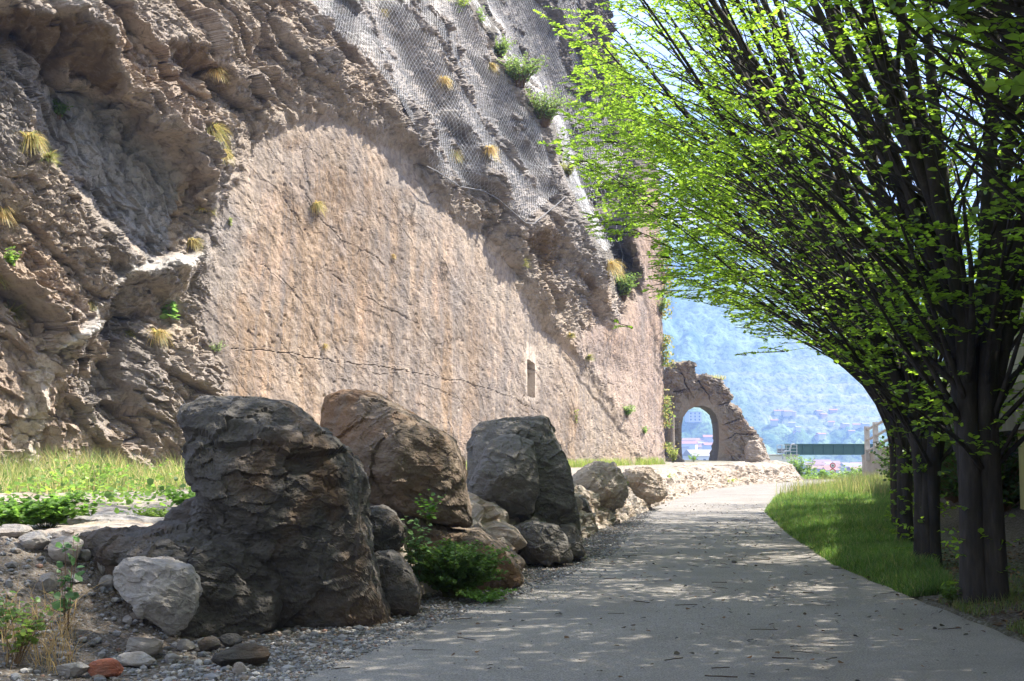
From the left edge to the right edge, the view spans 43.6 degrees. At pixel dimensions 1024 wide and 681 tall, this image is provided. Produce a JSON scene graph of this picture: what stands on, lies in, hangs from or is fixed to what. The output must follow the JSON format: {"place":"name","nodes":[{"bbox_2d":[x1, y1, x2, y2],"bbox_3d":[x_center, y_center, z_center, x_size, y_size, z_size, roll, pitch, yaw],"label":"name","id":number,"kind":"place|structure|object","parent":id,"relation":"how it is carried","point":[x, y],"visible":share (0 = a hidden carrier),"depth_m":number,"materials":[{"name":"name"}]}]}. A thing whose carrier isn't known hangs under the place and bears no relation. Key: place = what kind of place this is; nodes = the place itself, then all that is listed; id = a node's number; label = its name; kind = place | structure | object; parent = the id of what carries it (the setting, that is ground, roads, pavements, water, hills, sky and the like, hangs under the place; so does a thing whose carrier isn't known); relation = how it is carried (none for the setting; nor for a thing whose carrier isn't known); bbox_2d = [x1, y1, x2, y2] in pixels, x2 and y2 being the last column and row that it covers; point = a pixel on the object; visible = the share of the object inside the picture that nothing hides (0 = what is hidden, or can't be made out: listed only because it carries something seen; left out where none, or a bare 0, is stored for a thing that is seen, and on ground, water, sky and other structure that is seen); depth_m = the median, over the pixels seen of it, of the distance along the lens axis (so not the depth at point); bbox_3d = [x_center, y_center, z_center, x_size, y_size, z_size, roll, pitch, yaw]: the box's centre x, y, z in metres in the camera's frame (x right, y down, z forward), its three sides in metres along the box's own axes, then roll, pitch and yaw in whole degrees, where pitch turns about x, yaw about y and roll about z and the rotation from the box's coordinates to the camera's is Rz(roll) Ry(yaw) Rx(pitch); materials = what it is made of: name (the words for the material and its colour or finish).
{"place":"outdoors","nodes":[
{"label":"outdoors","id":0,"kind":"place"},
{"bbox_2d":[0,440,189,493],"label":"meadow grass","id":1,"kind":"structure","parent":0,"point":[15,475],"depth_m":24.96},
{"bbox_2d":[0,0,664,472],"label":"cliff","id":2,"kind":"structure","parent":0,"point":[458,320],"depth_m":39.90,"materials":[{"name":"stone"}]},
{"bbox_2d":[0,206,20,226],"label":"grass tuft","id":3,"kind":"object","parent":2,"relation":"attached to","point":[3,214],"visible":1,"depth_m":29.15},
{"bbox_2d":[1,246,21,266],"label":"herb","id":4,"kind":"object","parent":2,"relation":"on","point":[12,259],"visible":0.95,"depth_m":29.17,"materials":[{"name":"green plant"}]},
{"bbox_2d":[5,301,32,327],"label":"grass tuft","id":5,"kind":"object","parent":2,"relation":"attached to","point":[15,309],"visible":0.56,"depth_m":29.57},
{"bbox_2d":[12,131,52,157],"bbox_3d":[-11.093,-4.480,29.730,0.853,0.722,1.099,0,-5,0],"label":"grass tuft","id":6,"kind":"object","parent":2,"relation":"attached to","point":[33,138],"visible":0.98,"depth_m":29.52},
{"bbox_2d":[36,150,60,168],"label":"grass tuft","id":7,"kind":"object","parent":2,"relation":"on","point":[50,156],"visible":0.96,"depth_m":29.89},
{"bbox_2d":[52,98,73,119],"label":"herb","id":8,"kind":"object","parent":2,"relation":"on","point":[59,111],"visible":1,"depth_m":31.65,"materials":[{"name":"green plant"}]},
{"bbox_2d":[143,328,173,347],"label":"grass tuft","id":9,"kind":"object","parent":2,"relation":"on","point":[159,333],"visible":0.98,"depth_m":34.18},
{"bbox_2d":[159,300,180,318],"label":"herb","id":10,"kind":"object","parent":2,"relation":"on","point":[165,314],"visible":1,"depth_m":35.10,"materials":[{"name":"green plant"}]},
{"bbox_2d":[186,237,203,252],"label":"grass tuft","id":11,"kind":"object","parent":2,"relation":"on","point":[193,242],"visible":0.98,"depth_m":35.62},
{"bbox_2d":[200,66,232,89],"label":"grass tuft","id":12,"kind":"object","parent":2,"relation":"attached to","point":[217,71],"visible":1,"depth_m":35.79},
{"bbox_2d":[205,122,233,155],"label":"grass tuft","id":13,"kind":"object","parent":2,"relation":"attached to","point":[216,135],"visible":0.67,"depth_m":35.16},
{"bbox_2d":[311,200,326,215],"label":"grass tuft","id":14,"kind":"object","parent":2,"relation":"attached to","point":[317,204],"visible":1,"depth_m":40.36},
{"bbox_2d":[448,0,470,16],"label":"shrub","id":15,"kind":"object","parent":2,"relation":"on","point":[460,3],"visible":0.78,"depth_m":51.29,"materials":[{"name":"green plant"}]},
{"bbox_2d":[312,0,625,271],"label":"rockfall net","id":16,"kind":"object","parent":2,"relation":"hanging from","point":[573,177],"visible":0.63,"depth_m":51.06,"materials":[{"name":"metal"}]},
{"bbox_2d":[481,145,500,162],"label":"grass tuft","id":17,"kind":"object","parent":2,"relation":"attached to","point":[491,151],"visible":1,"depth_m":48.65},
{"bbox_2d":[493,34,516,58],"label":"shrub","id":18,"kind":"object","parent":2,"relation":"on","point":[499,50],"visible":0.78,"depth_m":53.48,"materials":[{"name":"green plant"}]},
{"bbox_2d":[496,52,549,87],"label":"shrub","id":19,"kind":"object","parent":2,"relation":"on","point":[519,76],"visible":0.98,"depth_m":52.56,"materials":[{"name":"green plant"}]},
{"bbox_2d":[523,86,570,127],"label":"shrub","id":20,"kind":"object","parent":2,"relation":"on","point":[545,114],"visible":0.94,"depth_m":53.50,"materials":[{"name":"green plant"}]},
{"bbox_2d":[560,162,575,178],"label":"shrub","id":21,"kind":"object","parent":2,"relation":"on","point":[568,171],"visible":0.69,"depth_m":56.08,"materials":[{"name":"green plant"}]},
{"bbox_2d":[606,259,626,281],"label":"grass tuft","id":22,"kind":"object","parent":2,"relation":"attached to","point":[612,267],"visible":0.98,"depth_m":56.90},
{"bbox_2d":[615,271,641,300],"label":"shrub","id":23,"kind":"object","parent":2,"relation":"on","point":[623,288],"visible":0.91,"depth_m":60.44,"materials":[{"name":"green plant"}]},
{"bbox_2d":[660,235,681,448],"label":"creeper","id":24,"kind":"object","parent":2,"relation":"attached to","point":[665,354],"visible":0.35,"depth_m":64.19,"materials":[{"name":"green plant"}]},
{"bbox_2d":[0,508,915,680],"bbox_3d":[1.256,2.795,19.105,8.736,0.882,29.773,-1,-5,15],"label":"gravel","id":25,"kind":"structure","parent":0,"point":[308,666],"depth_m":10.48,"materials":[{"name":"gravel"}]},
{"bbox_2d":[56,662,89,677],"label":"stone","id":26,"kind":"object","parent":25,"relation":"on","point":[73,670],"visible":0.99,"depth_m":8.81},
{"bbox_2d":[88,658,123,677],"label":"stone","id":27,"kind":"object","parent":25,"relation":"on","point":[108,667],"visible":0.97,"depth_m":8.86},
{"bbox_2d":[126,637,162,656],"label":"stone","id":28,"kind":"object","parent":25,"relation":"on","point":[151,647],"visible":0.8,"depth_m":9.68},
{"bbox_2d":[165,653,179,660],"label":"stone","id":29,"kind":"object","parent":25,"relation":"on","point":[172,655],"visible":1,"depth_m":9.54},
{"bbox_2d":[211,643,270,665],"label":"stone","id":30,"kind":"object","parent":25,"relation":"on","point":[252,653],"visible":0.94,"depth_m":9.37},
{"bbox_2d":[455,586,516,602],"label":"herb","id":31,"kind":"object","parent":25,"relation":"on","point":[481,597],"visible":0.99,"depth_m":13.12,"materials":[{"name":"green plant"}]},
{"bbox_2d":[0,460,1023,680],"bbox_3d":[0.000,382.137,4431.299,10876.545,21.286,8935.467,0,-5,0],"label":"ground","id":32,"kind":"structure","parent":0,"point":[1014,528],"depth_m":10.58,"materials":[{"name":"gravel"}]},
{"bbox_2d":[0,524,33,537],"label":"stone","id":33,"kind":"object","parent":32,"relation":"on","point":[13,530],"visible":0.83,"depth_m":11.15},
{"bbox_2d":[0,590,39,631],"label":"herb","id":34,"kind":"object","parent":32,"relation":"on","point":[13,613],"visible":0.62,"depth_m":9.42,"materials":[{"name":"green plant"}]},
{"bbox_2d":[0,504,42,526],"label":"leafy clump","id":35,"kind":"object","parent":32,"relation":"on","point":[10,516],"visible":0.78,"depth_m":12.42,"materials":[{"name":"green plant"}]},
{"bbox_2d":[0,591,63,664],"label":"herb","id":36,"kind":"object","parent":32,"relation":"on","point":[23,636],"visible":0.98,"depth_m":8.92,"materials":[{"name":"green plant"}]},
{"bbox_2d":[18,531,50,549],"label":"stone","id":37,"kind":"object","parent":32,"relation":"on","point":[33,540],"visible":1,"depth_m":10.76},
{"bbox_2d":[37,572,57,592],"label":"stone","id":38,"kind":"object","parent":32,"relation":"on","point":[49,580],"visible":0.91,"depth_m":10.33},
{"bbox_2d":[0,490,109,527],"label":"leafy clump","id":39,"kind":"object","parent":32,"relation":"on","point":[54,510],"visible":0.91,"depth_m":12.79,"materials":[{"name":"green plant"}]},
{"bbox_2d":[0,572,126,674],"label":"dry grass","id":40,"kind":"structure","parent":32,"relation":"on","point":[50,649],"depth_m":9.35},
{"bbox_2d":[48,536,83,563],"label":"stone","id":41,"kind":"object","parent":32,"relation":"on","point":[55,553],"visible":0.76,"depth_m":10.74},
{"bbox_2d":[51,533,84,631],"bbox_3d":[-3.431,1.863,9.920,0.242,0.777,0.282,0,-5,0],"label":"sapling","id":42,"kind":"object","parent":32,"relation":"on","point":[71,595],"visible":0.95,"depth_m":9.90,"materials":[{"name":"green plant"}]},
{"bbox_2d":[0,492,145,521],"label":"rock slab","id":43,"kind":"object","parent":32,"relation":"on","point":[101,508],"visible":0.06,"depth_m":15.62,"materials":[{"name":"stone"}]},
{"bbox_2d":[78,549,91,560],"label":"stone","id":44,"kind":"object","parent":32,"relation":"on","point":[85,554],"visible":0.84,"depth_m":10.91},
{"bbox_2d":[0,456,191,523],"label":"ground weeds","id":45,"kind":"object","parent":32,"relation":"on","point":[110,496],"visible":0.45,"depth_m":18.46,"materials":[{"name":"green plant"}]},
{"bbox_2d":[60,462,132,486],"bbox_3d":[-8.126,2.618,24.812,1.321,0.541,1.370,0,-5,0],"label":"herb","id":46,"kind":"object","parent":32,"relation":"on","point":[109,471],"visible":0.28,"depth_m":24.80,"materials":[{"name":"green plant"}]},
{"bbox_2d":[44,520,152,536],"bbox_3d":[-3.972,1.874,12.380,1.032,0.208,1.668,0,-5,0],"label":"rock slab","id":47,"kind":"object","parent":32,"relation":"on","point":[72,530],"visible":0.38,"depth_m":12.14,"materials":[{"name":"stone"}]},
{"bbox_2d":[98,574,113,587],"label":"stone","id":48,"kind":"object","parent":32,"relation":"on","point":[106,579],"visible":0.91,"depth_m":10.74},
{"bbox_2d":[58,508,164,524],"bbox_3d":[-4.215,1.952,13.822,1.340,0.250,1.437,0,-5,0],"label":"rock slab","id":49,"kind":"object","parent":32,"relation":"on","point":[108,514],"visible":0.29,"depth_m":13.38,"materials":[{"name":"stone"}]},
{"bbox_2d":[116,651,155,666],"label":"stone","id":50,"kind":"object","parent":32,"relation":"on","point":[135,659],"visible":0.92,"depth_m":9.30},
{"bbox_2d":[126,507,168,516],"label":"herb","id":51,"kind":"object","parent":32,"relation":"on","point":[157,513],"visible":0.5,"depth_m":13.72,"materials":[{"name":"green plant"}]},
{"bbox_2d":[113,556,202,632],"bbox_3d":[-2.740,1.976,9.970,0.596,0.570,0.608,-5,-7,44],"label":"stone","id":52,"kind":"object","parent":32,"relation":"on","point":[164,593],"visible":1,"depth_m":9.79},
{"bbox_2d":[149,486,195,504],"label":"herb","id":53,"kind":"object","parent":32,"relation":"on","point":[179,494],"visible":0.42,"depth_m":16.80,"materials":[{"name":"green plant"}]},
{"bbox_2d":[177,639,194,650],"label":"stone","id":54,"kind":"object","parent":32,"relation":"on","point":[185,644],"visible":1,"depth_m":10.09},
{"bbox_2d":[197,636,220,651],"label":"stone","id":55,"kind":"object","parent":32,"relation":"on","point":[208,644],"visible":0.91,"depth_m":10.00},
{"bbox_2d":[219,633,242,647],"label":"stone","id":56,"kind":"object","parent":32,"relation":"on","point":[229,640],"visible":0.92,"depth_m":10.27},
{"bbox_2d":[79,395,390,637],"bbox_3d":[-2.621,1.666,11.929,2.598,2.316,2.774,-5,-7,44],"label":"boulder","id":57,"kind":"object","parent":32,"relation":"on","point":[268,526],"visible":0.87,"depth_m":11.08,"materials":[{"name":"stone"}]},
{"bbox_2d":[233,662,246,674],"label":"stone","id":58,"kind":"object","parent":32,"relation":"on","point":[239,668],"visible":0.96,"depth_m":9.06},
{"bbox_2d":[375,549,423,615],"bbox_3d":[-1.123,2.356,12.465,0.514,0.648,0.861,0,-5,0],"label":"rock","id":59,"kind":"object","parent":32,"relation":"on","point":[402,588],"visible":0.83,"depth_m":12.12,"materials":[{"name":"stone"}]},
{"bbox_2d":[400,512,431,581],"bbox_3d":[-1.006,2.280,13.497,0.383,0.938,0.296,-1,-5,14],"label":"herb","id":60,"kind":"object","parent":32,"relation":"on","point":[416,567],"visible":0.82,"depth_m":13.48,"materials":[{"name":"green plant"}]},
{"bbox_2d":[320,389,523,590],"bbox_3d":[-1.038,1.784,15.053,2.462,2.445,2.035,2,-5,-26],"label":"boulder","id":61,"kind":"object","parent":32,"relation":"on","point":[407,457],"visible":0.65,"depth_m":14.24,"materials":[{"name":"beige stone"}]},
{"bbox_2d":[415,489,445,524],"bbox_3d":[-0.870,1.712,13.223,0.282,0.386,0.298,3,-6,-30],"label":"herb","id":62,"kind":"object","parent":32,"relation":"on","point":[432,508],"visible":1,"depth_m":13.19,"materials":[{"name":"green plant"}]},
{"bbox_2d":[400,538,516,597],"bbox_3d":[-0.604,2.417,13.624,1.323,0.639,1.306,0,-5,0],"label":"bush","id":63,"kind":"object","parent":32,"relation":"on","point":[448,573],"visible":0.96,"depth_m":13.48,"materials":[{"name":"green plant"}]},
{"bbox_2d":[501,542,524,571],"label":"rock","id":64,"kind":"object","parent":32,"relation":"on","point":[519,560],"visible":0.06,"depth_m":15.64,"materials":[{"name":"beige stone"}]},
{"bbox_2d":[466,415,584,566],"bbox_3d":[0.169,2.176,18.527,1.760,2.239,2.984,0,-5,0],"label":"boulder","id":65,"kind":"object","parent":32,"relation":"on","point":[519,468],"visible":0.86,"depth_m":17.80,"materials":[{"name":"grey stone"}]},
{"bbox_2d":[466,456,668,468],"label":"wall foot grass","id":66,"kind":"structure","parent":32,"relation":"on","point":[577,463],"depth_m":57.17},
{"bbox_2d":[581,498,591,512],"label":"rock","id":67,"kind":"object","parent":32,"relation":"on","point":[586,505],"visible":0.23,"depth_m":23.95,"materials":[{"name":"stone"}]},
{"bbox_2d":[397,460,803,593],"bbox_3d":[4.531,4.417,38.806,4.738,1.199,53.722,-1,-5,17],"label":"rock ledge","id":68,"kind":"object","parent":32,"relation":"on","point":[683,482],"visible":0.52,"depth_m":39.63,"materials":[{"name":"stone"}]},
{"bbox_2d":[369,504,406,552],"bbox_3d":[-1.345,1.994,13.481,0.473,0.536,0.952,0,-5,0],"label":"rock","id":69,"kind":"object","parent":68,"relation":"on","point":[388,529],"visible":0.75,"depth_m":13.11,"materials":[{"name":"stone"}]},
{"bbox_2d":[487,520,526,550],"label":"rock","id":70,"kind":"object","parent":68,"relation":"on","point":[512,535],"visible":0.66,"depth_m":16.72,"materials":[{"name":"stone"}]},
{"bbox_2d":[572,461,628,509],"bbox_3d":[1.760,3.205,27.476,1.395,1.245,2.091,0,-5,0],"label":"rock","id":71,"kind":"object","parent":32,"relation":"on","point":[607,482],"visible":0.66,"depth_m":26.64,"materials":[{"name":"stone"}]},
{"bbox_2d":[623,465,667,503],"bbox_3d":[3.358,3.822,33.404,1.248,1.121,2.328,0,-5,0],"label":"rock","id":72,"kind":"object","parent":32,"relation":"on","point":[645,483],"visible":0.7,"depth_m":32.44,"materials":[{"name":"stone"}]},
{"bbox_2d":[662,360,762,460],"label":"rock arch","id":73,"kind":"object","parent":32,"relation":"on","point":[711,395],"visible":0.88,"depth_m":76.43,"materials":[{"name":"stone"}]},
{"bbox_2d":[548,0,958,541],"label":"hornbeam tree","id":74,"kind":"object","parent":32,"relation":"on","point":[905,512],"visible":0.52,"depth_m":20.62,"materials":[{"name":"green plant"}]},
{"bbox_2d":[744,439,769,462],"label":"rock","id":75,"kind":"object","parent":32,"relation":"on","point":[755,451],"visible":0.86,"depth_m":69.36,"materials":[{"name":"stone"}]},
{"bbox_2d":[533,0,1023,528],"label":"hornbeam tree","id":76,"kind":"object","parent":32,"relation":"on","point":[635,130],"visible":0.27,"depth_m":24.46,"materials":[{"name":"green plant"}]},
{"bbox_2d":[768,454,798,464],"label":"bridge abutment","id":77,"kind":"object","parent":32,"relation":"on","point":[772,457],"visible":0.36,"depth_m":147.88,"materials":[{"name":"white paint"}]},
{"bbox_2d":[778,444,872,454],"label":"girder bridge","id":78,"kind":"structure","parent":77,"relation":"on","point":[830,449],"depth_m":149.43,"materials":[{"name":"green paint"}]},
{"bbox_2d":[553,0,1017,513],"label":"hornbeam tree","id":79,"kind":"object","parent":32,"relation":"on","point":[661,292],"visible":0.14,"depth_m":27.86,"materials":[{"name":"green plant"}]},
{"bbox_2d":[783,453,817,475],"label":"shrub","id":80,"kind":"object","parent":32,"relation":"on","point":[799,467],"visible":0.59,"depth_m":95.28,"materials":[{"name":"green plant"}]},
{"bbox_2d":[803,469,841,478],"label":"shrub","id":81,"kind":"object","parent":32,"relation":"on","point":[823,472],"visible":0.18,"depth_m":77.29,"materials":[{"name":"green plant"}]},
{"bbox_2d":[773,468,889,496],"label":"tall grass","id":82,"kind":"structure","parent":32,"relation":"on","point":[822,483],"depth_m":41.91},
{"bbox_2d":[649,0,1023,566],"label":"hornbeam tree","id":83,"kind":"object","parent":32,"relation":"on","point":[928,457],"visible":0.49,"depth_m":16.70,"materials":[{"name":"green plant"}]},
{"bbox_2d":[764,474,957,595],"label":"grass","id":84,"kind":"structure","parent":32,"relation":"on","point":[873,554],"depth_m":21.69,"materials":[{"name":"plant"}]},
{"bbox_2d":[861,446,889,475],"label":"retaining wall","id":85,"kind":"structure","parent":32,"relation":"on","point":[868,466],"depth_m":59.48,"materials":[{"name":"concrete"}]},
{"bbox_2d":[864,420,887,460],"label":"wooden railing","id":86,"kind":"object","parent":85,"relation":"on","point":[868,438],"visible":0.41,"depth_m":58.11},
{"bbox_2d":[747,0,1023,604],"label":"hornbeam tree","id":87,"kind":"object","parent":32,"relation":"on","point":[974,344],"visible":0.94,"depth_m":12.99,"materials":[{"name":"green plant"}]},
{"bbox_2d":[865,440,913,489],"bbox_3d":[11.914,3.663,36.341,3.044,1.744,3.076,3,-5,-29],"label":"shrub","id":88,"kind":"object","parent":32,"relation":"on","point":[876,454],"visible":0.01,"depth_m":36.87,"materials":[{"name":"green plant"}]},
{"bbox_2d":[829,539,1023,636],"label":"leaf litter under trees","id":89,"kind":"object","parent":32,"relation":"on","point":[957,567],"visible":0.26,"depth_m":15.23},
{"bbox_2d":[832,0,1023,263],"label":"hornbeam tree","id":90,"kind":"object","parent":32,"relation":"on","point":[1010,115],"visible":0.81,"depth_m":9.56,"materials":[{"name":"green plant"}]},
{"bbox_2d":[841,1,1023,180],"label":"hornbeam tree","id":91,"kind":"object","parent":32,"relation":"on","point":[953,63],"visible":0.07,"depth_m":23.04,"materials":[{"name":"green plant"}]},
{"bbox_2d":[874,422,1010,502],"bbox_3d":[9.595,2.615,27.698,3.319,1.855,3.018,4,-6,-37],"label":"shrub","id":92,"kind":"object","parent":32,"relation":"on","point":[953,498],"visible":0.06,"depth_m":27.59,"materials":[{"name":"green plant"}]},
{"bbox_2d":[873,0,1023,113],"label":"hornbeam tree","id":93,"kind":"object","parent":32,"relation":"on","point":[926,20],"visible":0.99,"depth_m":6.60,"materials":[{"name":"green plant"}]},
{"bbox_2d":[938,583,960,603],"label":"herb","id":94,"kind":"object","parent":32,"relation":"on","point":[948,595],"visible":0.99,"depth_m":13.02,"materials":[{"name":"green plant"}]},
{"bbox_2d":[897,113,1016,266],"bbox_3d":[13.820,-1.496,29.407,9.039,9.251,8.512,-3,-6,35],"label":"hornbeam tree","id":95,"kind":"object","parent":32,"relation":"on","point":[956,208],"visible":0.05,"depth_m":29.87,"materials":[{"name":"green plant"}]},
{"bbox_2d":[940,423,1019,511],"bbox_3d":[8.943,2.288,23.340,3.218,1.794,2.988,-3,-6,32],"label":"shrub","id":96,"kind":"object","parent":32,"relation":"on","point":[1010,485],"visible":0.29,"depth_m":23.03,"materials":[{"name":"green plant"}]},
{"bbox_2d":[938,573,1023,634],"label":"sparse grass","id":97,"kind":"structure","parent":32,"relation":"on","point":[966,607],"depth_m":12.55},
{"bbox_2d":[946,381,1023,509],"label":"concrete wall","id":98,"kind":"structure","parent":32,"relation":"on","point":[1008,426],"depth_m":20.50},
{"bbox_2d":[948,301,1023,392],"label":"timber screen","id":99,"kind":"object","parent":98,"relation":"on","point":[1020,355],"visible":0.01,"depth_m":20.80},
{"bbox_2d":[279,480,1023,680],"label":"path","id":100,"kind":"structure","parent":0,"point":[912,647],"depth_m":11.37,"materials":[{"name":"concrete"}]},
{"bbox_2d":[331,519,960,677],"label":"twigs","id":101,"kind":"object","parent":100,"relation":"on","point":[696,604],"visible":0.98,"depth_m":11.79,"materials":[{"name":"wood"}]},
{"bbox_2d":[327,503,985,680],"bbox_3d":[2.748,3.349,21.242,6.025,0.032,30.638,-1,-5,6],"label":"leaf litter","id":102,"kind":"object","parent":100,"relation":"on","point":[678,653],"visible":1,"depth_m":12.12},
{"bbox_2d":[665,417,674,461],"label":"milestone column","id":103,"kind":"structure","parent":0,"point":[671,434],"depth_m":73.14,"materials":[{"name":"stone"}]},
{"bbox_2d":[644,105,978,462],"bbox_3d":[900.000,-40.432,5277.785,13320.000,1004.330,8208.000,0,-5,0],"label":"mountain","id":104,"kind":"structure","parent":0,"point":[805,383],"depth_m":1502.17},
{"bbox_2d":[682,441,697,448],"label":"house","id":105,"kind":"structure","parent":104,"relation":"on","point":[690,444],"depth_m":1324.75,"materials":[{"name":"white paint"}]},
{"bbox_2d":[685,412,701,421],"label":"building","id":106,"kind":"structure","parent":104,"relation":"on","point":[693,416],"depth_m":1396.08,"materials":[{"name":"grey paint"}]},
{"bbox_2d":[682,449,711,459],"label":"building","id":107,"kind":"structure","parent":104,"relation":"on","point":[704,454],"depth_m":692.41,"materials":[{"name":"white paint"}]},
{"bbox_2d":[609,0,1023,225],"label":"sky","id":108,"kind":"structure","parent":0,"point":[659,48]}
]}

